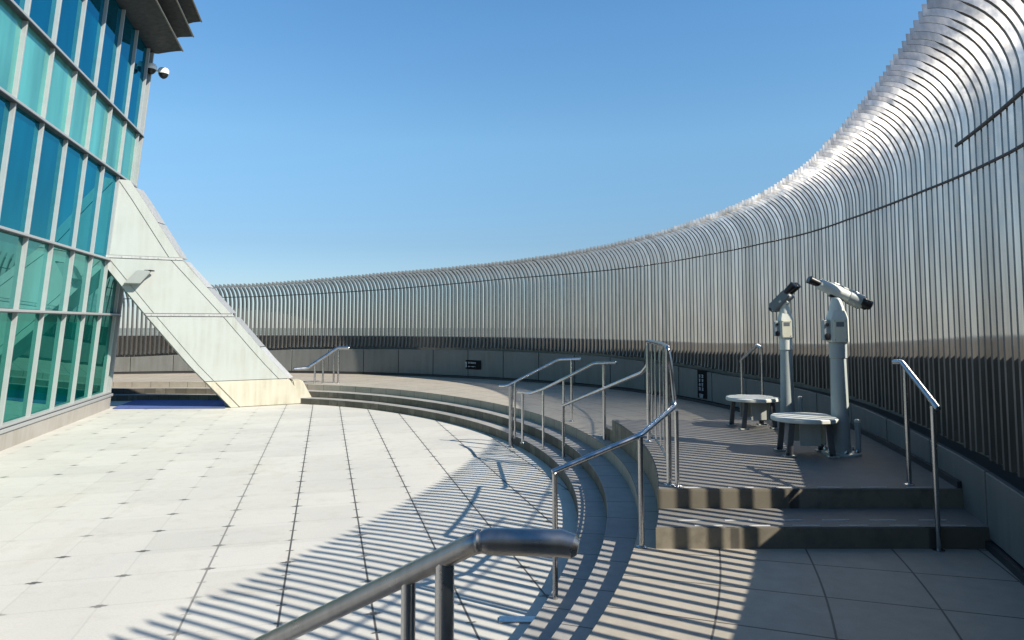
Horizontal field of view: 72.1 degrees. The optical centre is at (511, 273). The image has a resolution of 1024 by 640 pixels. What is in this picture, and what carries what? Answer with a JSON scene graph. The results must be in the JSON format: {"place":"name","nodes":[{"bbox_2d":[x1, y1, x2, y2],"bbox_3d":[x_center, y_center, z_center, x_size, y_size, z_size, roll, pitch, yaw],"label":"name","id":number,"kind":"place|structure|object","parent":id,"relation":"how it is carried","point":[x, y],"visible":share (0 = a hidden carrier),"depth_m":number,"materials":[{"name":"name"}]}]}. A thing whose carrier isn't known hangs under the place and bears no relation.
{"place":"outdoors","nodes":[
{"label":"outdoors","id":0,"kind":"place"},
{"bbox_2d":[0,401,577,639],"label":"plaza floor","id":1,"kind":"structure","parent":0,"point":[239,523],"depth_m":7.33,"materials":[{"name":"white tile"}]},
{"bbox_2d":[0,0,201,450],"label":"glass building","id":2,"kind":"structure","parent":1,"relation":"on","point":[75,79],"depth_m":13.31,"materials":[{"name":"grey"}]},
{"bbox_2d":[0,95,10,170],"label":"window pane","id":3,"kind":"structure","parent":2,"relation":"in","point":[4,104],"depth_m":10.58,"materials":[{"name":"blue glass"}]},
{"bbox_2d":[0,312,11,397],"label":"window pane","id":4,"kind":"structure","parent":2,"relation":"in","point":[5,318],"depth_m":11.33,"materials":[{"name":"teal glass"}]},
{"bbox_2d":[0,0,21,94],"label":"window pane","id":5,"kind":"structure","parent":2,"relation":"in","point":[10,22],"depth_m":10.49,"materials":[{"name":"teal glass"}]},
{"bbox_2d":[0,231,22,307],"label":"window pane","id":6,"kind":"structure","parent":2,"relation":"in","point":[10,244],"depth_m":11.23,"materials":[{"name":"teal glass"}]},
{"bbox_2d":[14,0,24,10],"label":"window pane","id":7,"kind":"structure","parent":2,"relation":"in","point":[21,3],"depth_m":10.75,"materials":[{"name":"blue glass"}]},
{"bbox_2d":[0,107,39,231],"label":"window pane","id":8,"kind":"structure","parent":2,"relation":"in","point":[25,129],"depth_m":11.26,"materials":[{"name":"blue glass"}]},
{"bbox_2d":[3,313,39,421],"bbox_3d":[-8.399,1.567,11.989,0.176,1.810,1.080,1,-4,-15],"label":"window pane","id":9,"kind":"structure","parent":2,"relation":"in","point":[27,323],"depth_m":12.06,"materials":[{"name":"teal glass"}]},
{"bbox_2d":[19,239,48,309],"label":"window pane","id":10,"kind":"structure","parent":2,"relation":"in","point":[37,252],"depth_m":12.20,"materials":[{"name":"teal glass"}]},
{"bbox_2d":[18,26,49,115],"bbox_3d":[-7.745,-3.255,11.339,0.130,1.240,1.081,1,-4,-14],"label":"window pane","id":11,"kind":"structure","parent":2,"relation":"in","point":[36,52],"depth_m":11.40,"materials":[{"name":"teal glass"}]},
{"bbox_2d":[29,0,56,38],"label":"window pane","id":12,"kind":"structure","parent":2,"relation":"in","point":[42,12],"depth_m":11.58,"materials":[{"name":"blue glass"}]},
{"bbox_2d":[31,314,61,413],"bbox_3d":[-8.684,1.643,13.069,0.175,1.810,1.081,1,-4,-15],"label":"window pane","id":13,"kind":"structure","parent":2,"relation":"in","point":[52,322],"depth_m":13.15,"materials":[{"name":"teal glass"}]},
{"bbox_2d":[30,127,63,239],"bbox_3d":[-8.156,-1.565,12.273,0.180,1.880,1.081,1,-4,-14],"label":"window pane","id":14,"kind":"structure","parent":2,"relation":"in","point":[52,144],"depth_m":12.34,"materials":[{"name":"blue glass"}]},
{"bbox_2d":[45,246,69,310],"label":"window pane","id":15,"kind":"structure","parent":2,"relation":"in","point":[60,259],"depth_m":13.29,"materials":[{"name":"teal glass"}]},
{"bbox_2d":[46,53,72,131],"bbox_3d":[-8.031,-3.179,12.419,0.128,1.240,1.080,1,-4,-15],"label":"window pane","id":16,"kind":"structure","parent":2,"relation":"in","point":[61,78],"depth_m":12.49,"materials":[{"name":"teal glass"}]},
{"bbox_2d":[54,315,80,406],"bbox_3d":[-8.971,1.719,14.149,0.172,1.810,1.081,1,-4,-14],"label":"window pane","id":17,"kind":"structure","parent":2,"relation":"in","point":[72,326],"depth_m":14.24,"materials":[{"name":"teal glass"}]},
{"bbox_2d":[55,143,83,246],"bbox_3d":[-8.442,-1.490,13.353,0.180,1.880,1.081,1,-4,-14],"label":"window pane","id":18,"kind":"structure","parent":2,"relation":"in","point":[74,157],"depth_m":13.43,"materials":[{"name":"blue glass"}]},
{"bbox_2d":[56,0,82,61],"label":"window pane","id":19,"kind":"structure","parent":2,"relation":"in","point":[70,14],"depth_m":12.65,"materials":[{"name":"blue glass"}]},
{"bbox_2d":[67,252,88,311],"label":"window pane","id":20,"kind":"structure","parent":2,"relation":"in","point":[77,289],"depth_m":14.38,"materials":[{"name":"teal glass"}]},
{"bbox_2d":[69,75,91,146],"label":"window pane","id":21,"kind":"structure","parent":2,"relation":"in","point":[83,93],"depth_m":13.58,"materials":[{"name":"teal glass"}]},
{"bbox_2d":[74,315,97,400],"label":"window pane","id":22,"kind":"structure","parent":2,"relation":"in","point":[90,325],"depth_m":15.33,"materials":[{"name":"teal glass"}]},
{"bbox_2d":[76,157,100,251],"bbox_3d":[-8.728,-1.414,14.433,0.178,1.880,1.080,1,-4,-15],"label":"window pane","id":23,"kind":"structure","parent":2,"relation":"in","point":[90,191],"depth_m":14.52,"materials":[{"name":"blue glass"}]},
{"bbox_2d":[79,0,104,82],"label":"window pane","id":24,"kind":"structure","parent":2,"relation":"in","point":[94,11],"depth_m":13.75,"materials":[{"name":"blue glass"}]},
{"bbox_2d":[86,257,104,312],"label":"window pane","id":25,"kind":"structure","parent":2,"relation":"in","point":[98,265],"depth_m":15.47,"materials":[{"name":"teal glass"}]},
{"bbox_2d":[89,94,108,159],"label":"window pane","id":26,"kind":"structure","parent":2,"relation":"in","point":[99,124],"depth_m":14.67,"materials":[{"name":"teal glass"}]},
{"bbox_2d":[92,316,112,394],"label":"window pane","id":27,"kind":"structure","parent":2,"relation":"in","point":[106,322],"depth_m":16.42,"materials":[{"name":"teal glass"}]},
{"bbox_2d":[94,169,115,256],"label":"window pane","id":28,"kind":"structure","parent":2,"relation":"in","point":[109,181],"depth_m":15.62,"materials":[{"name":"teal glass"}]},
{"bbox_2d":[102,271,116,312],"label":"window pane","id":29,"kind":"structure","parent":2,"relation":"in","point":[108,306],"depth_m":16.52,"materials":[{"name":"teal glass"}]},
{"bbox_2d":[97,0,121,99],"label":"window pane","id":30,"kind":"structure","parent":2,"relation":"in","point":[106,72],"depth_m":14.84,"materials":[{"name":"blue glass"}]},
{"bbox_2d":[106,111,123,170],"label":"window pane","id":31,"kind":"structure","parent":2,"relation":"in","point":[116,128],"depth_m":15.76,"materials":[{"name":"teal glass"}]},
{"bbox_2d":[114,15,134,113],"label":"window pane","id":32,"kind":"structure","parent":2,"relation":"in","point":[128,36],"depth_m":15.92,"materials":[{"name":"blue glass"}]},
{"bbox_2d":[120,125,135,179],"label":"window pane","id":33,"kind":"structure","parent":2,"relation":"in","point":[130,136],"depth_m":16.85,"materials":[{"name":"teal glass"}]},
{"bbox_2d":[128,35,146,126],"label":"window pane","id":34,"kind":"structure","parent":2,"relation":"in","point":[135,97],"depth_m":17.00,"materials":[{"name":"blue glass"}]},
{"bbox_2d":[147,63,156,74],"bbox_3d":[-9.073,-5.153,17.693,0.260,0.275,0.258,0,-4,0],"label":"security camera","id":35,"kind":"object","parent":2,"relation":"attached to","point":[152,68],"visible":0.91,"depth_m":17.62,"materials":[{"name":"white plastic"}]},
{"bbox_2d":[156,67,168,78],"bbox_3d":[-8.925,-5.109,17.889,0.384,0.275,0.259,3,-5,-39],"label":"security camera","id":36,"kind":"object","parent":2,"relation":"attached to","point":[163,72],"visible":0.94,"depth_m":17.84,"materials":[{"name":"white plastic"}]},
{"bbox_2d":[113,400,224,408],"bbox_3d":[-8.425,3.279,17.699,3.048,0.026,1.730,0,-4,0],"label":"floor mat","id":37,"kind":"object","parent":1,"relation":"on","point":[172,404],"visible":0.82,"depth_m":17.54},
{"bbox_2d":[105,179,310,407],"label":"leaning column","id":38,"kind":"structure","parent":1,"relation":"on","point":[187,310],"depth_m":16.77,"materials":[{"name":"white concrete"}]},
{"bbox_2d":[124,270,154,284],"bbox_3d":[-8.553,0.077,16.155,0.620,0.344,0.228,2,-5,-30],"label":"wall lamp","id":39,"kind":"object","parent":38,"relation":"attached to","point":[137,277],"visible":1,"depth_m":16.07,"materials":[{"name":"white metal"}]},
{"bbox_2d":[111,394,606,639],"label":"step","id":40,"kind":"object","parent":1,"relation":"on","point":[582,488],"visible":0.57,"depth_m":8.11,"materials":[{"name":"grey concrete"}]},
{"bbox_2d":[253,528,579,639],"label":"handrail","id":41,"kind":"object","parent":40,"relation":"on","point":[440,562],"visible":1,"depth_m":1.70,"materials":[{"name":"metal"}]},
{"bbox_2d":[517,361,616,456],"bbox_3d":[0.664,1.938,10.375,0.292,1.396,2.332,3,-5,-35],"label":"handrail","id":42,"kind":"object","parent":40,"relation":"on","point":[563,379],"visible":0.91,"depth_m":10.07,"materials":[{"name":"metal"}]},
{"bbox_2d":[499,616,535,623],"bbox_3d":[0.120,2.390,4.865,0.420,0.012,0.100,0,-4,0],"label":"drain cover","id":43,"kind":"object","parent":1,"relation":"on","point":[516,619],"visible":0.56,"depth_m":4.85,"materials":[{"name":"metal"}]},
{"bbox_2d":[499,357,580,446],"bbox_3d":[0.456,2.128,11.659,1.398,1.496,0.113,-1,-4,12],"label":"handrail","id":44,"kind":"object","parent":1,"relation":"on","point":[511,437],"visible":1,"depth_m":11.70,"materials":[{"name":"metal"}]},
{"bbox_2d":[551,339,681,599],"bbox_3d":[0.996,1.638,7.391,1.054,1.876,5.136,0,-4,5],"label":"guard rail","id":45,"kind":"object","parent":1,"relation":"on","point":[669,390],"visible":0.98,"depth_m":5.67,"materials":[{"name":"metal"}]},
{"bbox_2d":[119,328,596,338],"bbox_3d":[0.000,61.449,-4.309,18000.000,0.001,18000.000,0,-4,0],"label":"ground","id":46,"kind":"structure","parent":0,"point":[120,331],"depth_m":5238.00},
{"bbox_2d":[111,387,638,639],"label":"step","id":47,"kind":"object","parent":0,"point":[582,617],"visible":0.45,"depth_m":7.25,"materials":[{"name":"grey concrete"}]},
{"bbox_2d":[120,0,926,327],"label":"sky","id":48,"kind":"structure","parent":0,"point":[286,140],"materials":[{"name":"blue"}]},
{"bbox_2d":[112,373,1023,639],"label":"terrace floor","id":49,"kind":"structure","parent":0,"point":[812,594],"depth_m":4.39,"materials":[{"name":"grey concrete"}]},
{"bbox_2d":[293,346,349,383],"bbox_3d":[-5.089,2.521,18.794,1.462,1.150,0.194,2,-4,-23],"label":"handrail","id":50,"kind":"object","parent":49,"relation":"on","point":[314,363],"visible":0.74,"depth_m":18.84,"materials":[{"name":"metal"}]},
{"bbox_2d":[606,426,611,441],"bbox_3d":[2.893,2.238,9.755,3.213,0.200,0.532,0,-4,0],"label":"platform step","id":51,"kind":"object","parent":49,"relation":"on","point":[608,432],"visible":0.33,"depth_m":9.68,"materials":[{"name":"grey concrete"}]},
{"bbox_2d":[740,344,763,394],"bbox_3d":[3.375,1.641,9.910,0.076,1.321,0.916,0,-4,-1],"label":"handrail","id":52,"kind":"object","parent":49,"relation":"on","point":[752,349],"visible":0.76,"depth_m":9.70,"materials":[{"name":"metal"}]},
{"bbox_2d":[612,420,962,508],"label":"telescope platform","id":53,"kind":"structure","parent":49,"relation":"on","point":[718,458],"depth_m":6.14,"materials":[{"name":"grey concrete"}]},
{"bbox_2d":[726,394,779,429],"bbox_3d":[3.005,1.736,8.847,0.610,0.376,0.620,1,-4,-8],"label":"step stool","id":54,"kind":"object","parent":53,"relation":"on","point":[754,407],"visible":0.96,"depth_m":8.70,"materials":[{"name":"grey metal"}]},
{"bbox_2d":[768,282,802,423],"bbox_3d":[3.624,1.033,9.295,0.363,1.840,0.399,3,-5,-41],"label":"coin telescope","id":55,"kind":"object","parent":53,"relation":"on","point":[783,328],"visible":0.81,"depth_m":9.23,"materials":[{"name":"metal"}]},
{"bbox_2d":[770,412,839,457],"bbox_3d":[2.905,1.609,7.027,0.610,0.376,0.620,0,-4,6],"label":"step stool","id":56,"kind":"object","parent":53,"relation":"on","point":[807,429],"visible":0.98,"depth_m":6.87,"materials":[{"name":"grey metal"}]},
{"bbox_2d":[806,276,872,457],"bbox_3d":[3.309,0.908,7.074,0.618,1.778,0.364,0,-4,0],"label":"coin telescope","id":57,"kind":"object","parent":53,"relation":"on","point":[835,329],"visible":0.98,"depth_m":7.01,"materials":[{"name":"metal"}]},
{"bbox_2d":[656,508,991,548],"bbox_3d":[2.361,1.923,5.261,2.674,0.200,0.531,0,-4,0],"label":"platform step","id":58,"kind":"object","parent":49,"relation":"on","point":[673,533],"visible":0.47,"depth_m":5.01,"materials":[{"name":"grey concrete"}]},
{"bbox_2d":[676,487,965,525],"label":"step nosing strips","id":59,"kind":"object","parent":58,"relation":"on","point":[822,520],"visible":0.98,"depth_m":5.18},
{"bbox_2d":[892,359,944,551],"bbox_3d":[3.111,1.328,5.364,0.118,1.311,0.883,-1,-4,13],"label":"handrail","id":60,"kind":"object","parent":49,"relation":"on","point":[930,398],"visible":1,"depth_m":5.04,"materials":[{"name":"metal"}]},
{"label":"roof slab","id":61,"kind":"structure","parent":0,"visible":0},
{"bbox_2d":[114,0,1023,583],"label":"louvred wall","id":62,"kind":"structure","parent":61,"relation":"on","point":[898,198],"depth_m":8.79,"materials":[{"name":"grey metal"}]},
{"bbox_2d":[465,360,480,369],"bbox_3d":[-1.155,2.634,20.416,0.620,0.260,0.026,-3,-5,38],"label":"wall sign","id":63,"kind":"object","parent":62,"relation":"attached to","point":[473,364],"visible":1,"depth_m":20.37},
{"bbox_2d":[697,370,706,398],"bbox_3d":[3.811,2.211,14.089,0.026,0.560,0.300,2,-4,-22],"label":"wall sign","id":64,"kind":"object","parent":62,"relation":"attached to","point":[702,382],"visible":1,"depth_m":14.07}
]}

